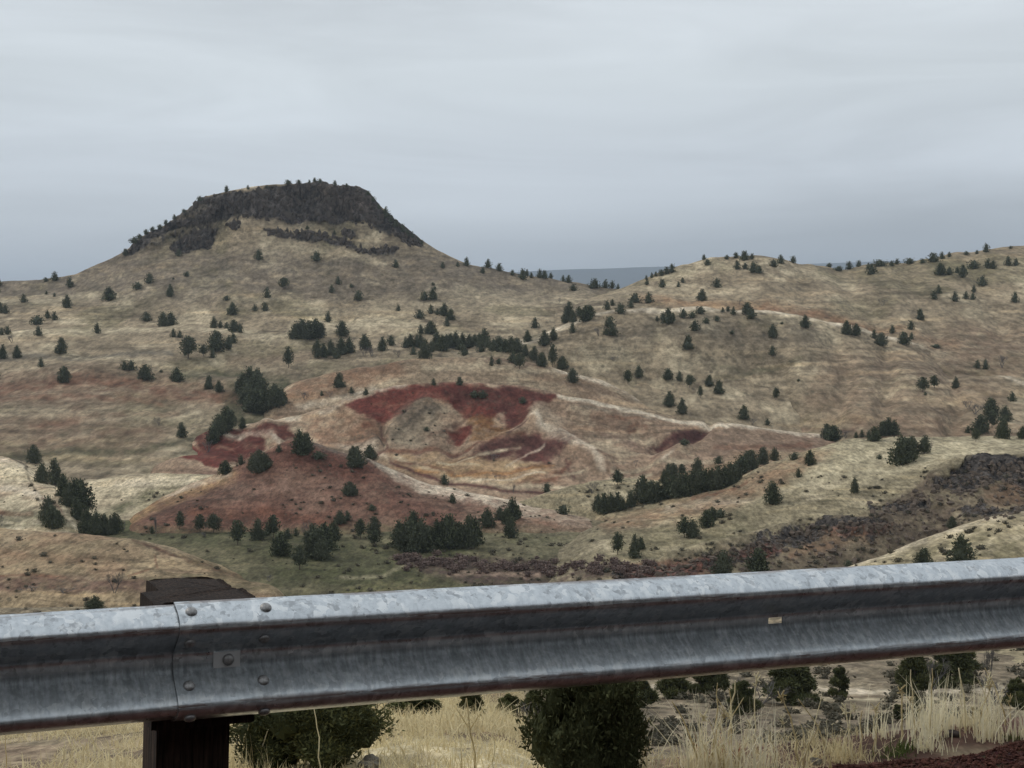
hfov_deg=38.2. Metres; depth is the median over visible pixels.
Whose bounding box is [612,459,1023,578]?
boulder field
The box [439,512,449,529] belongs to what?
juniper tree
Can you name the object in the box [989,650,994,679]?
dead tree
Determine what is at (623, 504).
juniper tree
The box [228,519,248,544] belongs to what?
juniper tree
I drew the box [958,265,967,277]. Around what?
juniper tree
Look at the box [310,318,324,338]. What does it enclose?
juniper tree
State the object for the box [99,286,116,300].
juniper tree
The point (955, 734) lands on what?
stone
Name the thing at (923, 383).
juniper tree
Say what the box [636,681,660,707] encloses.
juniper tree
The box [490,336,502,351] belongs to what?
juniper tree
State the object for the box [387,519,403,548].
juniper tree
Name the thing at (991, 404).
juniper tree
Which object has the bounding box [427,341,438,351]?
juniper tree
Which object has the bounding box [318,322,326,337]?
juniper tree
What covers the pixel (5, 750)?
grass stalk
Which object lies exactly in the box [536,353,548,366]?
juniper tree
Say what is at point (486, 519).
juniper tree
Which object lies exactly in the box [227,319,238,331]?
juniper tree
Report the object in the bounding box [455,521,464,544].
juniper tree
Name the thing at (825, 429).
juniper tree
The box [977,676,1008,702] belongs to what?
bare shrub
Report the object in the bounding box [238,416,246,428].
juniper tree
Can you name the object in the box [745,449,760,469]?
juniper tree
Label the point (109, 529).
juniper tree
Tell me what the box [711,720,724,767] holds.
grass stalk
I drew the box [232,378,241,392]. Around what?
juniper tree
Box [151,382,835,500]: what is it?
red hill
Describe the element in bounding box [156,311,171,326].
juniper tree
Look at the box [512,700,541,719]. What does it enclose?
bare shrub
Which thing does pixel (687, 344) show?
juniper tree
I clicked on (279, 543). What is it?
juniper tree
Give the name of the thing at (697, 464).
juniper tree
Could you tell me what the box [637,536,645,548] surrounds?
juniper tree
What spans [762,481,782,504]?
juniper tree
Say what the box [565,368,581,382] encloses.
juniper tree
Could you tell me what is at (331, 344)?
juniper tree
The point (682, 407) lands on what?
juniper tree
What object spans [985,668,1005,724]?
grass stalk
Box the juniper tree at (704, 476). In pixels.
[697,467,710,492]
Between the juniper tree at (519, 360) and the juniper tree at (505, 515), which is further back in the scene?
the juniper tree at (519, 360)
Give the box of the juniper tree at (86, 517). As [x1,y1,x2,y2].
[76,508,92,533]
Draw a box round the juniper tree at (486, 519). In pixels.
[477,507,496,527]
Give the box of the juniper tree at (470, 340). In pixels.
[464,334,475,347]
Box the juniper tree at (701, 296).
[696,289,707,300]
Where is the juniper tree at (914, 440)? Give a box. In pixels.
[908,435,920,454]
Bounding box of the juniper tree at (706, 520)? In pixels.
[697,510,716,528]
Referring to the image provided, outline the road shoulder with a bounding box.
[881,743,1023,767]
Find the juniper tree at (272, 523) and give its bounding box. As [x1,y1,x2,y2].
[264,514,283,537]
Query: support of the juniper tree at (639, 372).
on the hill at (853, 384)
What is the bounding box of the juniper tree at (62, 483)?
[53,473,69,496]
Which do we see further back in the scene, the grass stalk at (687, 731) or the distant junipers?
the distant junipers
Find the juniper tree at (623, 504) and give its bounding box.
[621,498,627,510]
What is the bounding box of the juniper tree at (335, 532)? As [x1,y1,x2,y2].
[330,520,341,539]
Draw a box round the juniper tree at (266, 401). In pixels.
[261,389,273,410]
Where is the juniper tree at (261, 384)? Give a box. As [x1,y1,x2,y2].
[254,376,268,391]
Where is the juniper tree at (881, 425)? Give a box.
[878,420,887,436]
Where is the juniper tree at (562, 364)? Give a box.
[556,356,569,369]
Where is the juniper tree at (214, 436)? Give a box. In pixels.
[204,425,221,443]
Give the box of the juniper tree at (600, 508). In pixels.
[594,492,610,513]
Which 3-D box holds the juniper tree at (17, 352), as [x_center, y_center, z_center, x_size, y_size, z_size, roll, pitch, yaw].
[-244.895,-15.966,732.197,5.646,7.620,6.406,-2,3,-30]
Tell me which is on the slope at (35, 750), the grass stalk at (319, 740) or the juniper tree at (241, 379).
the grass stalk at (319, 740)
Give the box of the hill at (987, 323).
[555,246,1023,432]
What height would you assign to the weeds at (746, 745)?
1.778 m
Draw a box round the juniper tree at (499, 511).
[494,506,502,520]
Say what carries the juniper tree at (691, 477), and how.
on the grass hill at (756, 518)
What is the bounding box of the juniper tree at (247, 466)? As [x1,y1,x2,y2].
[246,453,254,469]
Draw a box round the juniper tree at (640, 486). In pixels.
[631,474,649,504]
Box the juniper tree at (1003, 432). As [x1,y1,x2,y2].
[993,419,1011,438]
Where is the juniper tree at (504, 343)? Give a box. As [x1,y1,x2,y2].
[498,338,508,352]
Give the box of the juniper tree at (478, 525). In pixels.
[472,517,485,544]
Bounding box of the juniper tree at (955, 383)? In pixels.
[950,376,959,388]
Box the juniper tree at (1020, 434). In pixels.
[1016,425,1023,438]
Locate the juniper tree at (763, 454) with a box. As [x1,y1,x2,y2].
[756,446,770,464]
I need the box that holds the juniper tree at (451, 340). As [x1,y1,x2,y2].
[446,333,456,347]
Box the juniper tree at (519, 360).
[512,352,527,368]
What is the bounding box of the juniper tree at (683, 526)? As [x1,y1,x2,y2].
[676,516,689,536]
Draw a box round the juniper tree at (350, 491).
[343,481,356,495]
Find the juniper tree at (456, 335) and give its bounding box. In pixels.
[452,331,461,345]
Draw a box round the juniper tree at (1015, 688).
[1001,677,1023,709]
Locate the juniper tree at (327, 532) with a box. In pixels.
[311,521,339,550]
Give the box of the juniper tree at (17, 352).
[11,345,21,357]
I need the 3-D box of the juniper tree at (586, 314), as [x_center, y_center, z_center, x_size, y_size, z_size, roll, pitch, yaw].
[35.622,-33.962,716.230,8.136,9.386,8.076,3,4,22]
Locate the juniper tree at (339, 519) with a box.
[333,510,347,524]
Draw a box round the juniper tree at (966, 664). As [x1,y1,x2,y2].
[926,652,981,688]
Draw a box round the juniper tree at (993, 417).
[984,409,1001,427]
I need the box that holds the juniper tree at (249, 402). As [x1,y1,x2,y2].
[240,388,261,412]
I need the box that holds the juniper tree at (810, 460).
[804,450,816,465]
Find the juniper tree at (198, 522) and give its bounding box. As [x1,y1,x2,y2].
[193,514,206,530]
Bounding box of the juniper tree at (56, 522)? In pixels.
[46,509,66,528]
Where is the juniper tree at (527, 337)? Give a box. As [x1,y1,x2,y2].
[522,329,532,341]
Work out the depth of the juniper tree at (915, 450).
361.06 m
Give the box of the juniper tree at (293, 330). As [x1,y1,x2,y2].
[287,323,302,338]
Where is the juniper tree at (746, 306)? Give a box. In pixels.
[741,302,751,314]
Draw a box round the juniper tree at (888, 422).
[880,417,894,435]
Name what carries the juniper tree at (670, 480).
on the grass hill at (756, 518)
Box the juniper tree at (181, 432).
[176,422,189,437]
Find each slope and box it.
[0,692,1022,767]
[264,357,680,419]
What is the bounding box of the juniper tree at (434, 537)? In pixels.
[425,524,443,550]
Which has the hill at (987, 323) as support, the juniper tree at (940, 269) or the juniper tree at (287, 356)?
the juniper tree at (940, 269)
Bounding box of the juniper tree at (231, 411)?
[230,409,236,421]
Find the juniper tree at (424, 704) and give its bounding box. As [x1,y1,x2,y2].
[385,699,444,716]
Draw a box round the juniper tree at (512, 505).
[505,497,522,519]
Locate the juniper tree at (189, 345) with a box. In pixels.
[177,335,199,358]
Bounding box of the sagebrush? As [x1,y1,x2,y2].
[1,392,1023,745]
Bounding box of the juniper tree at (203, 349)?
[198,344,207,355]
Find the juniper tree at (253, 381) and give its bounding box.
[246,369,267,389]
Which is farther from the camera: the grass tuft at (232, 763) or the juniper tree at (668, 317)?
the juniper tree at (668, 317)
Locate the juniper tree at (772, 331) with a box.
[767,323,778,337]
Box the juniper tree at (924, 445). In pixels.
[917,435,931,453]
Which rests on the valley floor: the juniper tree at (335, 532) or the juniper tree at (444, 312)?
the juniper tree at (335, 532)
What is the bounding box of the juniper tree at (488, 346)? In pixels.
[486,338,495,350]
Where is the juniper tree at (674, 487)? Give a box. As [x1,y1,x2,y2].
[668,472,683,497]
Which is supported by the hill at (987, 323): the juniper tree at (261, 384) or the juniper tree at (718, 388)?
the juniper tree at (718, 388)
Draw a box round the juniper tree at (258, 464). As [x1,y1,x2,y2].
[246,448,269,473]
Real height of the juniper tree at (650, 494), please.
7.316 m
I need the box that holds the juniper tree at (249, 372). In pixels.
[236,366,254,392]
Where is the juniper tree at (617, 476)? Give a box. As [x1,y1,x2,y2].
[610,469,624,484]
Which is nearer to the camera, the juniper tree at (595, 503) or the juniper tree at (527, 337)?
the juniper tree at (595, 503)
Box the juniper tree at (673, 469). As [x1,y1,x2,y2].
[666,463,680,478]
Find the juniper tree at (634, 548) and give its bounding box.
[627,533,641,558]
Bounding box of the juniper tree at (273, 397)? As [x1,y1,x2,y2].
[266,385,281,407]
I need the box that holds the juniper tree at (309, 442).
[302,432,315,452]
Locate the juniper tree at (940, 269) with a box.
[934,263,945,274]
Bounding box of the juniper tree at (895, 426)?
[887,419,900,435]
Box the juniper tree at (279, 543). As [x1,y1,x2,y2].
[268,531,293,556]
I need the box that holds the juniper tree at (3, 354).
[0,344,7,358]
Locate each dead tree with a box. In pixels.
[981,650,991,678]
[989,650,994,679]
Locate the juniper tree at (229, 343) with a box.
[224,335,232,349]
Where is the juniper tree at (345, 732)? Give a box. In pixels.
[229,703,404,767]
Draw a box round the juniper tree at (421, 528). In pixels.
[414,517,434,553]
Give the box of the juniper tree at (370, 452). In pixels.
[362,444,378,458]
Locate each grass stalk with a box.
[5,735,6,764]
[83,727,99,767]
[314,709,320,767]
[456,698,483,767]
[491,727,494,767]
[671,701,700,765]
[699,709,707,740]
[709,707,728,767]
[709,720,721,767]
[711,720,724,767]
[712,683,717,758]
[717,688,743,758]
[718,706,732,767]
[727,680,735,766]
[736,712,754,767]
[752,671,760,755]
[767,725,776,767]
[772,725,781,767]
[777,690,798,766]
[777,713,788,767]
[798,699,831,767]
[803,721,820,767]
[806,697,821,767]
[823,720,827,767]
[828,735,836,767]
[840,702,852,762]
[841,704,860,763]
[845,709,851,763]
[859,711,862,756]
[872,702,879,754]
[875,705,878,751]
[897,685,905,740]
[907,694,914,734]
[910,670,913,732]
[915,703,924,742]
[930,668,932,733]
[958,668,966,733]
[959,681,962,737]
[978,672,992,717]
[978,681,994,734]
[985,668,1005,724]
[997,686,1004,726]
[1006,693,1012,718]
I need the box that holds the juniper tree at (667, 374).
[661,368,673,379]
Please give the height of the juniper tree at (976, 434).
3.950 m
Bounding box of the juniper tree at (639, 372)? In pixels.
[635,365,643,377]
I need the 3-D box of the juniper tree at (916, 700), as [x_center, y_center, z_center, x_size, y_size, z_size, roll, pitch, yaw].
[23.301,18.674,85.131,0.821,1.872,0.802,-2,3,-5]
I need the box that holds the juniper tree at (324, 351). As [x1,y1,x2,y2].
[319,343,329,357]
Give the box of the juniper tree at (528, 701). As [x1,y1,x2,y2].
[518,690,544,723]
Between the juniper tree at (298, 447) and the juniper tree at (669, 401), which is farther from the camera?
the juniper tree at (669, 401)
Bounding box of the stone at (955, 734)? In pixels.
[945,729,959,737]
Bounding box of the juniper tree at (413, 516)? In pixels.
[406,509,420,527]
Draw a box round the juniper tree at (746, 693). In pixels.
[727,680,763,714]
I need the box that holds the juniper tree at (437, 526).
[431,518,442,546]
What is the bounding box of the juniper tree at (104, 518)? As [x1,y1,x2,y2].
[99,513,107,531]
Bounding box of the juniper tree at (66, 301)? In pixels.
[62,294,72,307]
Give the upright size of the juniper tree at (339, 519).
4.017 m
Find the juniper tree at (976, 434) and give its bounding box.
[971,428,982,439]
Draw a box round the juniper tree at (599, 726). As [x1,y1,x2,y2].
[514,681,659,767]
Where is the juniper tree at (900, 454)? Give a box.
[885,433,918,466]
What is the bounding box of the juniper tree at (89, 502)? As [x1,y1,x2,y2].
[78,478,97,510]
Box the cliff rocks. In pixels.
[127,182,421,254]
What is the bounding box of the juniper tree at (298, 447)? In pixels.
[289,428,309,455]
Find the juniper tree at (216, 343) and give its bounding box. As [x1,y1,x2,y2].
[205,330,228,351]
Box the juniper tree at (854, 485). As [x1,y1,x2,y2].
[849,476,860,493]
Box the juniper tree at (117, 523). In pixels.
[106,512,125,534]
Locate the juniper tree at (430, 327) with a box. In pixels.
[424,321,437,333]
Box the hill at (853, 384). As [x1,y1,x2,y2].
[458,306,1023,441]
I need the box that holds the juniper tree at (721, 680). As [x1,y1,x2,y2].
[706,674,730,691]
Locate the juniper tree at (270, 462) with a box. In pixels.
[263,453,273,468]
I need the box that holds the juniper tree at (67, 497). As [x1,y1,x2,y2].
[58,482,75,507]
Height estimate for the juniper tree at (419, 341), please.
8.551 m
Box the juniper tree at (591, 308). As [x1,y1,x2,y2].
[587,305,595,316]
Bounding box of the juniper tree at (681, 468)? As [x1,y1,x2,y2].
[677,463,687,475]
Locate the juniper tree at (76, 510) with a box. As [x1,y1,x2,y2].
[69,496,83,520]
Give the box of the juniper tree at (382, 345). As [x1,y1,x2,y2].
[377,336,386,350]
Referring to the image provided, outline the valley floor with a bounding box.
[78,520,603,595]
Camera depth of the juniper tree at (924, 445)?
366.09 m
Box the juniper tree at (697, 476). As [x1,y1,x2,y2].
[688,468,705,494]
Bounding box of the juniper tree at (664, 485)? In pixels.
[659,477,671,499]
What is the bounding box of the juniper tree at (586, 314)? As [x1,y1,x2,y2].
[578,305,592,321]
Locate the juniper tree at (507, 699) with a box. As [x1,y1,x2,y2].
[496,693,523,717]
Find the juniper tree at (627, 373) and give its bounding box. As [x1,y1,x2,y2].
[623,369,633,382]
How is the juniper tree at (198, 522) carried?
on the brown mound at (230, 497)
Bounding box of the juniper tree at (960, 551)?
[944,533,977,561]
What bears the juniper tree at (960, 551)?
on the spur
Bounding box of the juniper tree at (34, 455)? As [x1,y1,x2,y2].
[24,444,43,463]
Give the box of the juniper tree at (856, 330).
[851,323,861,335]
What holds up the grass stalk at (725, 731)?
on the slope at (35, 750)
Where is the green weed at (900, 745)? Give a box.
[814,735,919,759]
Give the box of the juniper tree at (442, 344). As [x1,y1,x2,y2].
[436,334,449,351]
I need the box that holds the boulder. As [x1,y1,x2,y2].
[357,754,380,767]
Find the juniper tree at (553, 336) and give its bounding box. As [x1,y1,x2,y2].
[548,327,558,340]
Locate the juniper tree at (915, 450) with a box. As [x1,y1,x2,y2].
[907,438,919,458]
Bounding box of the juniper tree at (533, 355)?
[527,345,538,360]
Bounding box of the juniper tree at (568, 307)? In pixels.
[563,301,573,318]
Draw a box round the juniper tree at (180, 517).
[173,511,185,529]
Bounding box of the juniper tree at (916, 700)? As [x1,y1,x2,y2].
[909,694,922,720]
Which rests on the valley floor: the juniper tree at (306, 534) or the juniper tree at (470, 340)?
the juniper tree at (306, 534)
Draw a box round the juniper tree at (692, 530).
[684,518,701,538]
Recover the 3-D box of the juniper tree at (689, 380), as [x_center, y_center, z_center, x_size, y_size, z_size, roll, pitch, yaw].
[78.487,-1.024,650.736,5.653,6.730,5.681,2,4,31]
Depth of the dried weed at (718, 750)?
5.56 m
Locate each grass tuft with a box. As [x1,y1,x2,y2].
[229,737,271,767]
[339,730,489,767]
[639,686,800,767]
[784,719,870,767]
[856,674,1023,755]
[927,671,1023,744]
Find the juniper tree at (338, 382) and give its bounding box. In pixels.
[332,371,345,387]
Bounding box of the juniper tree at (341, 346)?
[336,336,348,354]
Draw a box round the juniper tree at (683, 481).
[674,470,689,497]
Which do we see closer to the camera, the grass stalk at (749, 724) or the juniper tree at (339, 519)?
the grass stalk at (749, 724)
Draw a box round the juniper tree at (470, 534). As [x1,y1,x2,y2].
[459,514,480,548]
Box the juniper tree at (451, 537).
[436,512,466,549]
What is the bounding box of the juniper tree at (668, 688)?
[654,677,691,698]
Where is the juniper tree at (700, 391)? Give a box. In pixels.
[697,386,703,395]
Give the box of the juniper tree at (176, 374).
[168,366,185,381]
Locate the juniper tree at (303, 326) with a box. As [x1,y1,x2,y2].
[292,318,311,338]
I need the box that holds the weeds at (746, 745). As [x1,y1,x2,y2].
[643,718,897,767]
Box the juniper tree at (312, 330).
[305,320,316,339]
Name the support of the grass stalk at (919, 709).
on the slope at (35, 750)
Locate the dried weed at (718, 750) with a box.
[684,732,747,761]
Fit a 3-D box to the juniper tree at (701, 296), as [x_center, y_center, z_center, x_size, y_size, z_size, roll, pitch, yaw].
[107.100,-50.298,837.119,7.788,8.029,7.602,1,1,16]
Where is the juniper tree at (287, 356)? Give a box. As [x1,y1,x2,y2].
[282,346,293,367]
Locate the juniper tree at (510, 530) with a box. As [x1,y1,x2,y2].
[503,515,519,538]
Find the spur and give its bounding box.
[848,511,1023,662]
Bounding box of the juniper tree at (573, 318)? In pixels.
[569,311,577,322]
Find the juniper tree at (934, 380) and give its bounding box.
[928,375,939,387]
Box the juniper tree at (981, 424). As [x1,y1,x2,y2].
[969,414,989,433]
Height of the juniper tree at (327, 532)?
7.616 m
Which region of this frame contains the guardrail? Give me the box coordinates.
[0,557,1023,767]
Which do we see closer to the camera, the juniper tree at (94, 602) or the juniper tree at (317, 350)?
the juniper tree at (94, 602)
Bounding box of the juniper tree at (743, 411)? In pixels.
[736,404,749,419]
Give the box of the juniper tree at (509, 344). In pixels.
[503,336,514,352]
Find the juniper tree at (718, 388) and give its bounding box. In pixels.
[712,379,724,393]
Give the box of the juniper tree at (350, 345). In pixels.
[345,336,355,353]
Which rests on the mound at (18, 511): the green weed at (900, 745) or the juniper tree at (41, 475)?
the juniper tree at (41, 475)
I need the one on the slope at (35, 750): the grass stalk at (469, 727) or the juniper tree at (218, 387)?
the grass stalk at (469, 727)
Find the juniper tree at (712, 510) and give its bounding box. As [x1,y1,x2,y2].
[708,507,719,520]
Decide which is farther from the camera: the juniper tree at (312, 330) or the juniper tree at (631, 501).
the juniper tree at (312, 330)
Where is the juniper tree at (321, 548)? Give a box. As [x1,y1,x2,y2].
[312,538,332,560]
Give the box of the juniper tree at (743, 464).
[733,454,751,474]
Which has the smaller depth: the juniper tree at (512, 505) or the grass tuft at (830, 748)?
the grass tuft at (830, 748)
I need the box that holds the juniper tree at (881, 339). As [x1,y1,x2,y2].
[874,332,888,345]
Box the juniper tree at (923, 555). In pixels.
[912,547,935,562]
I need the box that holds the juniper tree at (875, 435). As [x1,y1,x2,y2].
[867,426,881,441]
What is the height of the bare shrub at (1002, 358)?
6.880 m
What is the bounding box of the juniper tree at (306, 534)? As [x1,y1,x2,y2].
[300,523,317,544]
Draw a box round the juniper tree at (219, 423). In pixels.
[209,413,232,435]
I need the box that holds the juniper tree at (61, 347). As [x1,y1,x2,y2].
[53,337,68,353]
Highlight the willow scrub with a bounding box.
[388,549,656,577]
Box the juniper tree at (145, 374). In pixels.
[137,364,154,380]
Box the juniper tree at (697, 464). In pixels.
[688,457,707,475]
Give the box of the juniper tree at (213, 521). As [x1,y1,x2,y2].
[202,512,222,532]
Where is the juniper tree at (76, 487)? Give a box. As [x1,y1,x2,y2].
[63,477,87,507]
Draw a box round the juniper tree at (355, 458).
[346,446,367,468]
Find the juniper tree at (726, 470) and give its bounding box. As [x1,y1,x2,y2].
[720,463,732,487]
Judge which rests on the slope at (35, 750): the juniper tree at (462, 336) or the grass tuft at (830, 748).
the grass tuft at (830, 748)
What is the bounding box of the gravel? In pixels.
[818,740,1023,767]
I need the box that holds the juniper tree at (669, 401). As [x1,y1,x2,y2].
[662,390,675,407]
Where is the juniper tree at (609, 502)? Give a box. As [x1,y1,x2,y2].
[603,492,618,512]
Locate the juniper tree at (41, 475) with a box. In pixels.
[34,462,49,483]
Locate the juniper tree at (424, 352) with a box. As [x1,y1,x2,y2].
[417,338,432,358]
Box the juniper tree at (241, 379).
[237,371,244,384]
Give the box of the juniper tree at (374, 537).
[365,530,382,543]
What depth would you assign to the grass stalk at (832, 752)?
5.24 m
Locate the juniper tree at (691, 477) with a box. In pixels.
[681,470,697,496]
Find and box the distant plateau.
[515,261,912,288]
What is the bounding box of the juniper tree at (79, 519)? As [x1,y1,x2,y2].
[76,511,83,529]
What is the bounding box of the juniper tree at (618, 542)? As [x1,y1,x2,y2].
[610,531,625,554]
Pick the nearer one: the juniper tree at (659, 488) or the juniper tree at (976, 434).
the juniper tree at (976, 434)
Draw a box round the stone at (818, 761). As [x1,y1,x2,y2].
[810,757,822,764]
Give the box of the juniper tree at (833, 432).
[823,425,842,441]
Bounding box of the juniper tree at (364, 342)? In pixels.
[358,333,371,349]
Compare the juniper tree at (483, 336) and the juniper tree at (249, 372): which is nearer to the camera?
the juniper tree at (249, 372)
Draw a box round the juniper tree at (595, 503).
[591,493,601,511]
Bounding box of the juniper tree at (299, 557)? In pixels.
[289,544,309,569]
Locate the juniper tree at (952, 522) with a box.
[946,516,956,527]
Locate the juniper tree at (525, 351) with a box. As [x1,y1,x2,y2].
[521,344,529,356]
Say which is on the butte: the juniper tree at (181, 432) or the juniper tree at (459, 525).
the juniper tree at (181, 432)
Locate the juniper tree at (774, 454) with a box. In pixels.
[768,447,780,460]
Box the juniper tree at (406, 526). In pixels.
[391,517,420,551]
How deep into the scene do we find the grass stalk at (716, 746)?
5.34 m
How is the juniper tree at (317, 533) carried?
on the valley floor
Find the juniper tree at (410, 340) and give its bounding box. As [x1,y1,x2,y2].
[406,333,414,346]
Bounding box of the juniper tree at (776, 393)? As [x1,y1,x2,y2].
[772,387,780,397]
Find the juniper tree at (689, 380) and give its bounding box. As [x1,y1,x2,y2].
[684,374,695,387]
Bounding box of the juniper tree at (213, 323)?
[209,316,218,327]
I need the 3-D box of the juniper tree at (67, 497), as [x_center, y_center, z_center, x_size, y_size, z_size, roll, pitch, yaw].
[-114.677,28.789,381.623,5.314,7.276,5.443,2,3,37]
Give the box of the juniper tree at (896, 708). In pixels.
[892,704,904,718]
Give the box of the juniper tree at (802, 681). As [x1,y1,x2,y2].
[758,666,823,705]
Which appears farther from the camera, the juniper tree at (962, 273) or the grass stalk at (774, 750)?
the juniper tree at (962, 273)
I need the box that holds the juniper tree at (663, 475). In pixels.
[659,469,667,482]
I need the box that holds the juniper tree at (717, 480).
[707,464,730,490]
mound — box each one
[0,456,92,532]
[0,528,283,607]
[84,473,212,519]
[129,438,592,535]
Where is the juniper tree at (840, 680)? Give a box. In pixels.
[827,666,849,697]
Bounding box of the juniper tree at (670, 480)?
[665,474,676,497]
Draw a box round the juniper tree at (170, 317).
[166,311,179,325]
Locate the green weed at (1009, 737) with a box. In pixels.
[1002,731,1021,741]
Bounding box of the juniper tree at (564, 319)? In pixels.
[561,310,568,323]
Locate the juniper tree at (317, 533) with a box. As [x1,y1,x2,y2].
[304,525,330,559]
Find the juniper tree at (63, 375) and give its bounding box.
[56,365,72,382]
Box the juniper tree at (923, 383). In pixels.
[915,376,930,391]
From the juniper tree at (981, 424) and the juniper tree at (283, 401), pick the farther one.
the juniper tree at (283, 401)
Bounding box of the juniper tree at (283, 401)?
[276,389,289,405]
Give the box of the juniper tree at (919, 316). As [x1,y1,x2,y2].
[915,308,924,319]
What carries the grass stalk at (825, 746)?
on the gravel
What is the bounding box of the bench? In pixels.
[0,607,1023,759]
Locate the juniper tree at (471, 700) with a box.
[457,695,485,715]
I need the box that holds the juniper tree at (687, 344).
[682,334,694,349]
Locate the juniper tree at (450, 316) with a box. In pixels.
[446,308,456,319]
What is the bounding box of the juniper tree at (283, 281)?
[276,276,289,288]
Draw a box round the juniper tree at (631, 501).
[626,490,637,507]
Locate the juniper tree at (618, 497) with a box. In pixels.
[611,491,625,511]
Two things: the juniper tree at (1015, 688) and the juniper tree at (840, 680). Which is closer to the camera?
the juniper tree at (1015, 688)
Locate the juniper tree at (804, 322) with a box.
[800,314,811,327]
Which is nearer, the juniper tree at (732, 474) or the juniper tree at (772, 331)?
the juniper tree at (732, 474)
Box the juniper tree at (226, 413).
[220,405,236,429]
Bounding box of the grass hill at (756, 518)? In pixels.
[519,436,1023,582]
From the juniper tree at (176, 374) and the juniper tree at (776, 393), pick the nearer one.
the juniper tree at (776, 393)
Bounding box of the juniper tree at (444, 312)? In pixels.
[438,302,448,315]
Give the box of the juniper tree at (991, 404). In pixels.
[982,397,1000,415]
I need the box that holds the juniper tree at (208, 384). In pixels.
[204,374,213,388]
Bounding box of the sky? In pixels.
[0,0,1023,280]
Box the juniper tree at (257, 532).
[248,518,267,540]
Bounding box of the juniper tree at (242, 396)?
[236,383,252,405]
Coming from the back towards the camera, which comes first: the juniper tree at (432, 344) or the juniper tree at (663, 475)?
the juniper tree at (432, 344)
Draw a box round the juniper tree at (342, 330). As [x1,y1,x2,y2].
[333,320,349,336]
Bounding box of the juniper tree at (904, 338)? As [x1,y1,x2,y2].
[896,331,911,344]
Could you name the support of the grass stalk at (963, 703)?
on the slope at (35, 750)
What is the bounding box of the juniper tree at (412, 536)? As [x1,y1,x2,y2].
[401,526,422,553]
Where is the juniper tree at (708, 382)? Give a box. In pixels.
[704,374,714,386]
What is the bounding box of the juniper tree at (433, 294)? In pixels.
[427,287,437,299]
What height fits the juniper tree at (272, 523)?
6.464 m
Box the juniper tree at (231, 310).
[225,302,239,314]
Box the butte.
[0,181,617,486]
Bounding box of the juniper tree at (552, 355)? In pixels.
[547,343,557,366]
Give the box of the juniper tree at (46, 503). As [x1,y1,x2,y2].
[38,494,56,520]
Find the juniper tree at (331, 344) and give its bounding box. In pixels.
[326,339,335,355]
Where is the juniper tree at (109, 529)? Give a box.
[101,519,116,534]
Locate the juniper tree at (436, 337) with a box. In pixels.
[430,331,441,346]
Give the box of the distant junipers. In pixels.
[0,177,1019,566]
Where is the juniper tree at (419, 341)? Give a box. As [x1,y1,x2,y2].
[413,333,423,347]
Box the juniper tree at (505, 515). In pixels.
[499,508,514,524]
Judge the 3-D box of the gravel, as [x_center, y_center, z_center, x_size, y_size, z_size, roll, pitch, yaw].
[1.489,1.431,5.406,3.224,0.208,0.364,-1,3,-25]
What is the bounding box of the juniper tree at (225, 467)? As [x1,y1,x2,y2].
[217,460,232,474]
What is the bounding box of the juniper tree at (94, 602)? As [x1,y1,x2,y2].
[81,595,106,609]
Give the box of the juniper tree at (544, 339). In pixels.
[537,330,551,345]
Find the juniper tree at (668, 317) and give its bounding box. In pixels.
[661,308,674,323]
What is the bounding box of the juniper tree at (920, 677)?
[893,656,933,695]
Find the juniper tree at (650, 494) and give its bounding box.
[637,480,661,503]
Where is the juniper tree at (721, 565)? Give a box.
[709,550,736,573]
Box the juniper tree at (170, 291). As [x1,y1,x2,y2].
[165,284,174,296]
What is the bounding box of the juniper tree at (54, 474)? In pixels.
[47,458,61,484]
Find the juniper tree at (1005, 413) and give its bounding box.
[998,405,1013,421]
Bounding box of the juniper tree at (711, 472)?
[702,467,716,491]
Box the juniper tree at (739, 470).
[733,461,742,479]
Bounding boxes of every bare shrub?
[17,585,36,590]
[50,587,77,592]
[106,572,124,592]
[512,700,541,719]
[585,483,597,493]
[731,677,793,708]
[926,658,950,692]
[972,404,984,413]
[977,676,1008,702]
[998,355,1006,367]
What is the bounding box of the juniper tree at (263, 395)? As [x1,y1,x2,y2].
[250,388,269,413]
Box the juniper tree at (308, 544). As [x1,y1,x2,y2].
[304,534,314,558]
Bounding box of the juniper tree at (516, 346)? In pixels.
[509,337,524,353]
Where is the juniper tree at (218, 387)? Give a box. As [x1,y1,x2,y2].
[213,380,225,392]
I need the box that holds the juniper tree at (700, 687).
[688,675,711,694]
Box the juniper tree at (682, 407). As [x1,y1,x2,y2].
[675,397,687,414]
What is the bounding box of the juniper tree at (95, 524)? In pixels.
[85,509,104,534]
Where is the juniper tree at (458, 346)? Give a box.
[455,338,464,349]
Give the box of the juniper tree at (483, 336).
[476,328,490,346]
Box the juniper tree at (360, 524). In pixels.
[354,518,367,538]
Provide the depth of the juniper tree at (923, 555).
231.07 m
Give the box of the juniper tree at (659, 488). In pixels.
[655,482,664,501]
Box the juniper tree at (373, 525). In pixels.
[366,516,381,533]
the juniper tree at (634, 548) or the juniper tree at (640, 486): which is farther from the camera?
the juniper tree at (640, 486)
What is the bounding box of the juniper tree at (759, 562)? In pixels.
[743,547,771,571]
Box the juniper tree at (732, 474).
[726,461,739,485]
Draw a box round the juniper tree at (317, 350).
[311,338,322,358]
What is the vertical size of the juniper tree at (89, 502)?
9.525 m
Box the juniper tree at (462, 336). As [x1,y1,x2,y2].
[459,332,466,343]
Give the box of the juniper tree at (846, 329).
[840,320,852,334]
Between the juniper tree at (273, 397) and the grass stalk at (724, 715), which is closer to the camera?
the grass stalk at (724, 715)
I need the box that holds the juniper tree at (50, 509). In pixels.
[40,505,61,527]

